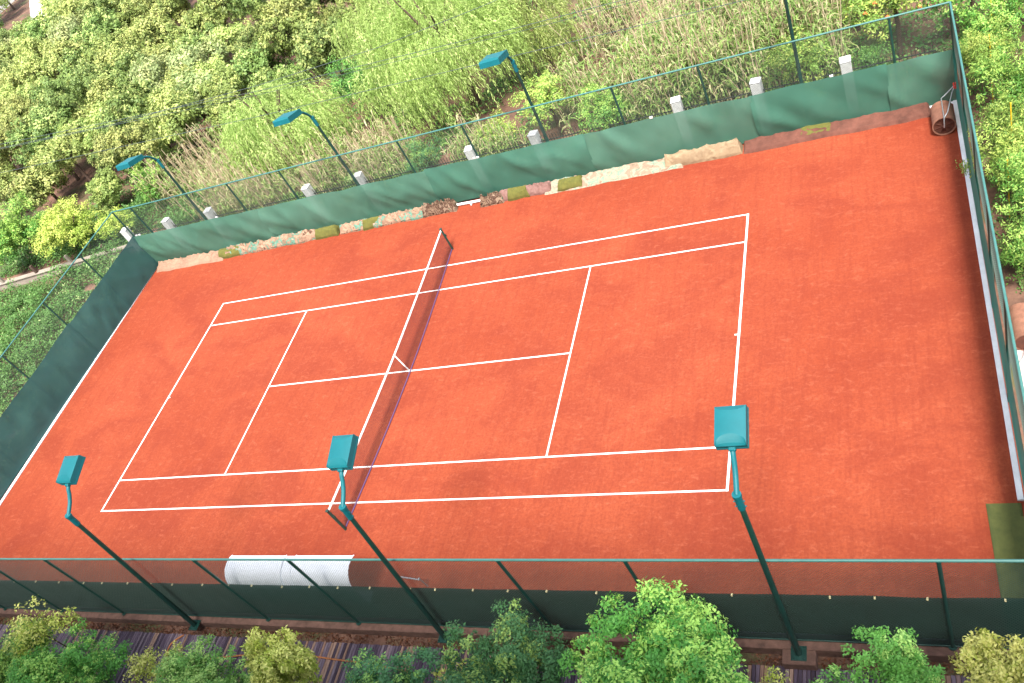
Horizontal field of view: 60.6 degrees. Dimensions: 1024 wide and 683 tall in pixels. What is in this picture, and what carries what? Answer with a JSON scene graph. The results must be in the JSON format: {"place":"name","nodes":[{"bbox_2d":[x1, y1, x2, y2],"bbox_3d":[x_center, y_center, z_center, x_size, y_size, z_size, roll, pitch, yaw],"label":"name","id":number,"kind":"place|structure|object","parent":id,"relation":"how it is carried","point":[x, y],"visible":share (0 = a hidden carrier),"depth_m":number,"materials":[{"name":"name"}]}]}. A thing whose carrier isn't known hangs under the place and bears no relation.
{"place":"outdoors","nodes":[
{"label":"outdoors","id":0,"kind":"place"},
{"bbox_2d":[0,0,1023,682],"bbox_3d":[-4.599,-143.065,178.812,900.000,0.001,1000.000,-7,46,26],"label":"ground","id":1,"kind":"structure","parent":0,"point":[20,12],"depth_m":42.17,"materials":[{"name":"soil"}]},
{"bbox_2d":[0,112,30,169],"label":"orchard tree","id":2,"kind":"object","parent":1,"relation":"on","point":[4,152],"visible":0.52,"depth_m":60.18,"materials":[{"name":"green plant"}]},
{"bbox_2d":[0,617,56,682],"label":"bushy tree","id":3,"kind":"object","parent":1,"relation":"on","point":[5,656],"visible":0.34,"depth_m":25.63,"materials":[{"name":"green plant"}]},
{"bbox_2d":[0,191,56,264],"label":"round tree","id":4,"kind":"object","parent":1,"relation":"on","point":[16,232],"visible":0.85,"depth_m":50.82,"materials":[{"name":"green plant"}]},
{"bbox_2d":[8,33,50,78],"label":"orchard tree","id":5,"kind":"object","parent":1,"relation":"on","point":[31,43],"visible":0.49,"depth_m":74.69,"materials":[{"name":"green plant"}]},
{"bbox_2d":[0,150,75,209],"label":"orchard tree","id":6,"kind":"object","parent":1,"relation":"on","point":[36,180],"visible":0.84,"depth_m":55.86,"materials":[{"name":"green plant"}]},
{"bbox_2d":[14,51,61,86],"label":"orchard tree","id":7,"kind":"object","parent":1,"relation":"on","point":[31,64],"visible":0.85,"depth_m":70.16,"materials":[{"name":"green plant"}]},
{"bbox_2d":[4,104,79,180],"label":"orchard tree","id":8,"kind":"object","parent":1,"relation":"on","point":[39,124],"visible":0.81,"depth_m":57.60,"materials":[{"name":"green plant"}]},
{"bbox_2d":[0,594,106,672],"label":"sparse sapling","id":9,"kind":"object","parent":1,"relation":"on","point":[39,626],"visible":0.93,"depth_m":25.55,"materials":[{"name":"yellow plant"}]},
{"bbox_2d":[28,75,80,104],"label":"orchard tree","id":10,"kind":"object","parent":1,"relation":"on","point":[57,85],"visible":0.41,"depth_m":63.79,"materials":[{"name":"green plant"}]},
{"bbox_2d":[29,89,86,141],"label":"orchard tree","id":11,"kind":"object","parent":1,"relation":"on","point":[57,100],"visible":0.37,"depth_m":60.01,"materials":[{"name":"green plant"}]},
{"bbox_2d":[34,124,92,180],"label":"orchard tree","id":12,"kind":"object","parent":1,"relation":"on","point":[66,146],"visible":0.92,"depth_m":55.26,"materials":[{"name":"green plant"}]},
{"bbox_2d":[0,244,126,290],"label":"wall","id":13,"kind":"structure","parent":1,"relation":"on","point":[24,279],"depth_m":51.04,"materials":[{"name":"concrete"}]},
{"bbox_2d":[28,193,104,260],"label":"round tree","id":14,"kind":"object","parent":1,"relation":"on","point":[61,226],"visible":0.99,"depth_m":49.37,"materials":[{"name":"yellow plant"}]},
{"bbox_2d":[4,617,132,682],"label":"bushy tree","id":15,"kind":"object","parent":1,"relation":"on","point":[46,664],"visible":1,"depth_m":25.08,"materials":[{"name":"green plant"}]},
{"bbox_2d":[46,9,94,64],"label":"orchard tree","id":16,"kind":"object","parent":1,"relation":"on","point":[59,30],"visible":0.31,"depth_m":73.68,"materials":[{"name":"green plant"}]},
{"bbox_2d":[57,37,98,79],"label":"orchard tree","id":17,"kind":"object","parent":1,"relation":"on","point":[65,67],"visible":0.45,"depth_m":68.82,"materials":[{"name":"green plant"}]},
{"bbox_2d":[68,59,122,117],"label":"orchard tree","id":18,"kind":"object","parent":1,"relation":"on","point":[79,81],"visible":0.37,"depth_m":61.79,"materials":[{"name":"green plant"}]},
{"bbox_2d":[69,6,122,45],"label":"orchard tree","id":19,"kind":"object","parent":1,"relation":"on","point":[99,18],"visible":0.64,"depth_m":70.69,"materials":[{"name":"green plant"}]},
{"bbox_2d":[70,74,130,139],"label":"orchard tree","id":20,"kind":"object","parent":1,"relation":"on","point":[100,94],"visible":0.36,"depth_m":59.31,"materials":[{"name":"green plant"}]},
{"bbox_2d":[80,93,120,149],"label":"orchard tree","id":21,"kind":"object","parent":1,"relation":"on","point":[91,117],"visible":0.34,"depth_m":55.04,"materials":[{"name":"green plant"}]},
{"bbox_2d":[81,29,123,70],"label":"orchard tree","id":22,"kind":"object","parent":1,"relation":"on","point":[104,41],"visible":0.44,"depth_m":67.25,"materials":[{"name":"green plant"}]},
{"bbox_2d":[85,167,124,213],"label":"orchard tree","id":23,"kind":"object","parent":1,"relation":"on","point":[105,188],"visible":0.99,"depth_m":51.47,"materials":[{"name":"green plant"}]},
{"bbox_2d":[0,175,210,416],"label":"weeds","id":24,"kind":"object","parent":1,"relation":"on","point":[11,323],"visible":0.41,"depth_m":48.22,"materials":[{"name":"green plant"}]},
{"bbox_2d":[90,204,135,239],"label":"round tree","id":25,"kind":"object","parent":1,"relation":"on","point":[105,228],"visible":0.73,"depth_m":48.49,"materials":[{"name":"green plant"}]},
{"bbox_2d":[93,38,148,76],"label":"orchard tree","id":26,"kind":"object","parent":1,"relation":"on","point":[105,56],"visible":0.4,"depth_m":64.02,"materials":[{"name":"green plant"}]},
{"bbox_2d":[100,45,148,91],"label":"orchard tree","id":27,"kind":"object","parent":1,"relation":"on","point":[120,73],"visible":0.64,"depth_m":60.65,"materials":[{"name":"green plant"}]},
{"bbox_2d":[91,115,163,190],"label":"orchard tree","id":28,"kind":"object","parent":1,"relation":"on","point":[137,135],"visible":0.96,"depth_m":49.46,"materials":[{"name":"green plant"}]},
{"bbox_2d":[97,77,169,153],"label":"orchard tree","id":29,"kind":"object","parent":1,"relation":"on","point":[132,104],"visible":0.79,"depth_m":53.68,"materials":[{"name":"green plant"}]},
{"bbox_2d":[129,48,175,89],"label":"orchard tree","id":30,"kind":"object","parent":1,"relation":"on","point":[154,70],"visible":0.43,"depth_m":58.48,"materials":[{"name":"green plant"}]},
{"bbox_2d":[128,155,177,204],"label":"round tree","id":31,"kind":"object","parent":1,"relation":"on","point":[144,175],"visible":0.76,"depth_m":48.97,"materials":[{"name":"green plant"}]},
{"bbox_2d":[122,640,184,682],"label":"sparse sapling","id":32,"kind":"object","parent":1,"relation":"on","point":[144,659],"visible":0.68,"depth_m":23.78,"materials":[{"name":"yellow plant"}]},
{"bbox_2d":[121,2,186,47],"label":"orchard tree","id":33,"kind":"object","parent":1,"relation":"on","point":[153,23],"visible":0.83,"depth_m":67.46,"materials":[{"name":"green plant"}]},
{"bbox_2d":[140,75,208,154],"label":"orchard tree","id":34,"kind":"object","parent":1,"relation":"on","point":[170,98],"visible":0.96,"depth_m":50.25,"materials":[{"name":"green plant"}]},
{"bbox_2d":[150,65,216,133],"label":"orchard tree","id":35,"kind":"object","parent":1,"relation":"on","point":[192,76],"visible":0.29,"depth_m":52.97,"materials":[{"name":"green plant"}]},
{"bbox_2d":[173,20,218,61],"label":"orchard tree","id":36,"kind":"object","parent":1,"relation":"on","point":[196,39],"visible":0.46,"depth_m":61.44,"materials":[{"name":"green plant"}]},
{"bbox_2d":[165,33,233,80],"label":"orchard tree","id":37,"kind":"object","parent":1,"relation":"on","point":[186,59],"visible":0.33,"depth_m":57.80,"materials":[{"name":"green plant"}]},
{"bbox_2d":[151,633,258,682],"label":"bushy tree","id":38,"kind":"object","parent":1,"relation":"on","point":[200,670],"visible":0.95,"depth_m":22.08,"materials":[{"name":"green plant"}]},
{"bbox_2d":[178,0,240,40],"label":"orchard tree","id":39,"kind":"object","parent":1,"relation":"on","point":[202,13],"visible":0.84,"depth_m":62.34,"materials":[{"name":"green plant"}]},
{"bbox_2d":[201,81,244,137],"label":"orchard tree","id":40,"kind":"object","parent":1,"relation":"on","point":[214,109],"visible":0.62,"depth_m":49.16,"materials":[{"name":"green plant"}]},
{"bbox_2d":[197,62,248,126],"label":"orchard tree","id":41,"kind":"object","parent":1,"relation":"on","point":[222,77],"visible":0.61,"depth_m":50.59,"materials":[{"name":"green plant"}]},
{"bbox_2d":[211,18,252,63],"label":"orchard tree","id":42,"kind":"object","parent":1,"relation":"on","point":[223,34],"visible":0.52,"depth_m":59.83,"materials":[{"name":"green plant"}]},
{"bbox_2d":[224,20,263,58],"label":"orchard tree","id":43,"kind":"object","parent":1,"relation":"on","point":[247,36],"visible":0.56,"depth_m":55.55,"materials":[{"name":"green plant"}]},
{"bbox_2d":[229,41,300,100],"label":"orchard tree","id":44,"kind":"object","parent":1,"relation":"on","point":[256,61],"visible":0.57,"depth_m":52.86,"materials":[{"name":"green plant"}]},
{"bbox_2d":[247,66,294,103],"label":"orchard tree","id":45,"kind":"object","parent":1,"relation":"on","point":[260,75],"visible":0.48,"depth_m":51.26,"materials":[{"name":"green plant"}]},
{"bbox_2d":[240,625,322,682],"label":"bushy tree","id":46,"kind":"object","parent":1,"relation":"on","point":[277,660],"visible":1,"depth_m":19.96,"materials":[{"name":"yellow plant"}]},
{"bbox_2d":[254,7,320,84],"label":"orchard tree","id":47,"kind":"object","parent":1,"relation":"on","point":[280,35],"visible":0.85,"depth_m":51.57,"materials":[{"name":"green plant"}]},
{"bbox_2d":[211,59,372,206],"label":"willow tree","id":48,"kind":"object","parent":1,"relation":"on","point":[237,132],"visible":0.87,"depth_m":44.03,"materials":[{"name":"green plant"}]},
{"bbox_2d":[258,0,326,63],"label":"orchard tree","id":49,"kind":"object","parent":1,"relation":"on","point":[286,9],"visible":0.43,"depth_m":52.93,"materials":[{"name":"green plant"}]},
{"bbox_2d":[273,109,359,185],"bbox_3d":[-7.534,-7.147,37.230,0.792,6.930,1.992,-7,46,26],"label":"floodlight","id":50,"kind":"object","parent":1,"relation":"on","point":[286,118],"visible":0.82,"depth_m":35.02,"materials":[{"name":"green paint"}]},
{"bbox_2d":[289,14,352,90],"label":"orchard tree","id":51,"kind":"object","parent":1,"relation":"on","point":[314,47],"visible":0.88,"depth_m":48.33,"materials":[{"name":"green plant"}]},
{"bbox_2d":[324,54,392,121],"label":"leafy tree","id":52,"kind":"object","parent":1,"relation":"on","point":[346,79],"visible":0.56,"depth_m":44.57,"materials":[{"name":"green plant"}]},
{"bbox_2d":[340,646,440,682],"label":"bushy tree","id":53,"kind":"object","parent":1,"relation":"on","point":[370,674],"visible":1,"depth_m":19.91,"materials":[{"name":"green plant"}]},
{"bbox_2d":[328,0,455,81],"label":"willow tree","id":54,"kind":"object","parent":1,"relation":"on","point":[365,12],"visible":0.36,"depth_m":45.28,"materials":[{"name":"green plant"}]},
{"bbox_2d":[402,132,446,175],"bbox_3d":[-3.842,-7.957,39.086,2.596,2.672,1.709,-30,40,1],"label":"round shrub","id":55,"kind":"object","parent":1,"relation":"on","point":[426,149],"visible":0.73,"depth_m":38.64,"materials":[{"name":"green plant"}]},
{"bbox_2d":[346,0,546,143],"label":"willow tree","id":56,"kind":"object","parent":1,"relation":"on","point":[403,71],"visible":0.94,"depth_m":39.97,"materials":[{"name":"green plant"}]},
{"bbox_2d":[0,617,972,676],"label":"leaf litter","id":57,"kind":"object","parent":1,"relation":"on","point":[390,642],"visible":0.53,"depth_m":25.09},
{"bbox_2d":[0,624,974,682],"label":"boardwalk","id":58,"kind":"structure","parent":1,"relation":"on","point":[330,671],"depth_m":24.96,"materials":[{"name":"brown wood"}]},
{"bbox_2d":[434,597,572,682],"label":"bushy tree","id":59,"kind":"object","parent":1,"relation":"on","point":[521,662],"visible":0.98,"depth_m":17.76,"materials":[{"name":"green plant"}]},
{"bbox_2d":[0,608,1008,663],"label":"ledge","id":60,"kind":"object","parent":1,"relation":"on","point":[834,649],"visible":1,"depth_m":24.35,"materials":[{"name":"brick"}]},
{"bbox_2d":[56,455,200,630],"bbox_3d":[-10.680,5.950,25.105,1.471,7.278,1.566,-7,46,26],"label":"floodlight","id":61,"kind":"object","parent":60,"relation":"on","point":[69,472],"visible":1,"depth_m":23.02,"materials":[{"name":"green paint"}]},
{"bbox_2d":[326,434,450,642],"bbox_3d":[-2.702,4.981,21.166,1.231,7.276,1.566,-7,46,26],"label":"floodlight","id":62,"kind":"object","parent":60,"relation":"on","point":[342,454],"visible":0.94,"depth_m":19.04,"materials":[{"name":"green paint"}]},
{"bbox_2d":[0,558,1023,650],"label":"court fence","id":63,"kind":"object","parent":60,"relation":"on","point":[945,621],"visible":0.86,"depth_m":21.08,"materials":[{"name":"paint"}]},
{"bbox_2d":[123,0,892,221],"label":"tall reeds","id":64,"kind":"object","parent":1,"relation":"on","point":[724,31],"visible":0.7,"depth_m":36.02,"materials":[{"name":"plant"}]},
{"bbox_2d":[0,104,1023,627],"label":"court","id":65,"kind":"object","parent":1,"relation":"on","point":[868,390],"visible":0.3,"depth_m":28.05,"materials":[{"name":"soil"}]},
{"bbox_2d":[0,270,155,504],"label":"kerb","id":66,"kind":"structure","parent":65,"relation":"on","point":[36,448],"depth_m":39.18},
{"bbox_2d":[0,212,157,498],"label":"court fence","id":67,"kind":"object","parent":65,"relation":"on","point":[34,407],"visible":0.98,"depth_m":40.11,"materials":[{"name":"fabric"}]},
{"bbox_2d":[156,250,222,272],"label":"tarp","id":68,"kind":"object","parent":65,"relation":"on","point":[189,261],"visible":0.99,"depth_m":44.01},
{"bbox_2d":[225,229,315,254],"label":"camouflage tarp","id":69,"kind":"object","parent":65,"relation":"on","point":[303,236],"visible":0.98,"depth_m":41.41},
{"bbox_2d":[225,555,353,585],"bbox_3d":[-6.047,6.986,25.294,4.470,1.937,0.852,-7,46,26],"label":"player shelter","id":70,"kind":"object","parent":65,"relation":"on","point":[296,556],"visible":0.34,"depth_m":24.70,"materials":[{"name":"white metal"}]},
{"bbox_2d":[325,228,453,530],"bbox_3d":[-3.938,0.694,31.018,0.282,1.118,12.930,-7,46,26],"label":"tennis net","id":71,"kind":"object","parent":65,"relation":"on","point":[329,511],"visible":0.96,"depth_m":30.53,"materials":[{"name":"black"}]},
{"bbox_2d":[373,206,428,227],"bbox_3d":[-4.990,-5.540,38.502,3.110,0.463,0.546,-7,46,26],"label":"camouflage tarp","id":72,"kind":"object","parent":65,"relation":"on","point":[407,215],"visible":0.91,"depth_m":38.37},
{"bbox_2d":[101,214,748,511],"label":"court lines","id":73,"kind":"object","parent":65,"relation":"on","point":[735,376],"visible":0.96,"depth_m":29.57,"materials":[{"name":"paint"}]},
{"bbox_2d":[421,198,457,217],"bbox_3d":[-3.152,-5.812,37.529,1.669,0.612,0.516,-7,46,26],"label":"rolled bundle","id":74,"kind":"object","parent":65,"relation":"on","point":[447,205],"visible":1,"depth_m":37.40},
{"bbox_2d":[112,1,956,261],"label":"court fence","id":75,"kind":"object","parent":65,"relation":"on","point":[929,79],"visible":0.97,"depth_m":33.66,"materials":[{"name":"fabric"}]},
{"bbox_2d":[545,158,682,194],"bbox_3d":[3.862,-6.517,34.160,5.730,0.299,0.636,-7,46,26],"label":"camouflage tarp","id":76,"kind":"object","parent":65,"relation":"on","point":[623,172],"visible":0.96,"depth_m":33.96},
{"bbox_2d":[664,138,742,167],"bbox_3d":[7.040,-7.039,32.513,2.916,0.578,0.544,-7,46,26],"label":"tarp","id":77,"kind":"object","parent":65,"relation":"on","point":[719,150],"visible":1,"depth_m":32.33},
{"bbox_2d":[744,102,930,153],"bbox_3d":[11.177,-7.428,30.574,6.218,0.298,0.597,-7,46,26],"label":"carpet","id":78,"kind":"object","parent":65,"relation":"on","point":[867,122],"visible":1,"depth_m":30.35,"materials":[{"name":"carpet"}]},
{"bbox_2d":[930,82,955,134],"bbox_3d":[13.956,-7.457,28.310,0.799,1.036,1.376,-7,46,26],"label":"court roller","id":79,"kind":"object","parent":65,"relation":"on","point":[942,117],"visible":1,"depth_m":28.15,"materials":[{"name":"red"}]},
{"bbox_2d":[930,100,1023,500],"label":"kerb","id":80,"kind":"structure","parent":65,"relation":"on","point":[1011,444],"depth_m":22.74,"materials":[{"name":"concrete"}]},
{"bbox_2d":[949,1,1023,487],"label":"court fence","id":81,"kind":"object","parent":65,"relation":"on","point":[1009,356],"visible":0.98,"depth_m":21.59,"materials":[{"name":"metal"}]},
{"bbox_2d":[986,503,1022,597],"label":"turf mat","id":82,"kind":"object","parent":65,"relation":"on","point":[999,520],"visible":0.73,"depth_m":19.15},
{"bbox_2d":[1010,516,1023,596],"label":"turf strip","id":83,"kind":"object","parent":82,"relation":"on","point":[1017,523],"visible":0.9,"depth_m":18.99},
{"bbox_2d":[478,49,548,141],"bbox_3d":[0.756,-8.152,33.137,0.792,6.930,1.992,-7,46,26],"label":"floodlight","id":84,"kind":"object","parent":1,"relation":"on","point":[493,59],"visible":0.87,"depth_m":30.84,"materials":[{"name":"green paint"}]},
{"bbox_2d":[53,0,986,256],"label":"undergrowth","id":85,"kind":"object","parent":1,"relation":"on","point":[524,81],"visible":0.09,"depth_m":43.28,"materials":[{"name":"green plant"}]},
{"bbox_2d":[472,0,602,89],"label":"willow tree","id":86,"kind":"object","parent":1,"relation":"on","point":[544,40],"visible":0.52,"depth_m":40.15,"materials":[{"name":"green plant"}]},
{"bbox_2d":[505,69,573,135],"bbox_3d":[1.515,-10.169,37.641,2.641,3.173,3.164,-37,40,-7],"label":"round shrub","id":87,"kind":"object","parent":1,"relation":"on","point":[543,85],"visible":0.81,"depth_m":37.03,"materials":[{"name":"green plant"}]},
{"bbox_2d":[575,81,631,133],"bbox_3d":[3.740,-8.966,35.173,2.234,3.008,2.448,-7,46,26],"label":"round shrub","id":88,"kind":"object","parent":1,"relation":"on","point":[604,110],"visible":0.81,"depth_m":34.79,"materials":[{"name":"green plant"}]},
{"bbox_2d":[556,575,752,682],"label":"bushy tree","id":89,"kind":"object","parent":1,"relation":"on","point":[663,653],"visible":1,"depth_m":15.82,"materials":[{"name":"green plant"}]},
{"bbox_2d":[782,649,817,670],"bbox_3d":[6.362,7.035,19.356,0.720,0.320,0.340,-7,46,26],"label":"footing","id":90,"kind":"object","parent":1,"relation":"on","point":[811,663],"visible":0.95,"depth_m":19.22,"materials":[{"name":"concrete"}]},
{"bbox_2d":[714,404,806,660],"bbox_3d":[5.114,4.031,17.303,0.571,7.268,1.566,-7,46,26],"label":"floodlight","id":91,"kind":"object","parent":90,"relation":"on","point":[731,429],"visible":1,"depth_m":15.30,"materials":[{"name":"green paint"}]},
{"bbox_2d":[761,24,840,87],"bbox_3d":[10.521,-9.956,31.938,2.943,3.083,3.000,-7,46,26],"label":"round shrub","id":92,"kind":"object","parent":1,"relation":"on","point":[790,56],"visible":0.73,"depth_m":31.25,"materials":[{"name":"green plant"}]},
{"bbox_2d":[833,39,899,69],"bbox_3d":[12.625,-9.759,31.361,2.055,1.894,1.860,19,61,42],"label":"round shrub","id":93,"kind":"object","parent":1,"relation":"on","point":[869,54],"visible":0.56,"depth_m":30.95,"materials":[{"name":"green plant"}]},
{"bbox_2d":[809,625,945,682],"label":"bushy tree","id":94,"kind":"object","parent":1,"relation":"on","point":[897,664],"visible":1,"depth_m":14.66,"materials":[{"name":"green plant"}]},
{"bbox_2d":[837,0,930,59],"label":"flowering tree","id":95,"kind":"object","parent":1,"relation":"on","point":[894,6],"visible":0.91,"depth_m":30.88,"materials":[{"name":"green plant"}]},
{"bbox_2d":[916,0,1023,30],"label":"leafy tree","id":96,"kind":"object","parent":1,"relation":"on","point":[955,2],"visible":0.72,"depth_m":29.15,"materials":[{"name":"green plant"}]},
{"bbox_2d":[948,627,1023,682],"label":"bushy tree","id":97,"kind":"object","parent":1,"relation":"on","point":[999,666],"visible":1,"depth_m":13.12,"materials":[{"name":"yellow plant"}]},
{"bbox_2d":[959,13,1017,90],"bbox_3d":[15.355,-9.132,28.226,1.935,2.608,2.010,-7,46,26],"label":"bamboo shrub","id":98,"kind":"object","parent":1,"relation":"on","point":[976,40],"visible":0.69,"depth_m":27.92,"materials":[{"name":"green plant"}]},
{"bbox_2d":[954,0,1023,293],"bbox_3d":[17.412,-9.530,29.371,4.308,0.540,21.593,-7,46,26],"label":"tree","id":99,"kind":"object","parent":1,"relation":"on","point":[999,217],"depth_m":28.73,"materials":[{"name":"green plant"}]},
{"bbox_2d":[955,106,1023,195],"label":"bamboo shrub","id":100,"kind":"object","parent":1,"relation":"on","point":[1013,145],"visible":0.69,"depth_m":24.81,"materials":[{"name":"green plant"}]},
{"bbox_2d":[956,0,1023,74],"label":"bamboo shrub","id":101,"kind":"object","parent":1,"relation":"on","point":[980,27],"visible":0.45,"depth_m":28.98,"materials":[{"name":"green plant"}]},
{"bbox_2d":[967,35,1023,125],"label":"bamboo shrub","id":102,"kind":"object","parent":1,"relation":"on","point":[1014,85],"visible":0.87,"depth_m":26.72,"materials":[{"name":"green plant"}]},
{"bbox_2d":[977,90,1023,151],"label":"bamboo shrub","id":103,"kind":"object","parent":1,"relation":"on","point":[999,109],"visible":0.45,"depth_m":25.92,"materials":[{"name":"green plant"}]},
{"bbox_2d":[989,143,1023,225],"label":"bamboo shrub","id":104,"kind":"object","parent":1,"relation":"on","point":[1015,161],"visible":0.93,"depth_m":23.79,"materials":[{"name":"green plant"}]},
{"bbox_2d":[992,188,1023,285],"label":"bamboo shrub","id":105,"kind":"object","parent":1,"relation":"on","point":[1011,249],"visible":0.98,"depth_m":22.78,"materials":[{"name":"green plant"}]},
{"bbox_2d":[1009,303,1023,362],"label":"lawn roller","id":106,"kind":"object","parent":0,"point":[1016,310],"visible":0.72,"depth_m":22.36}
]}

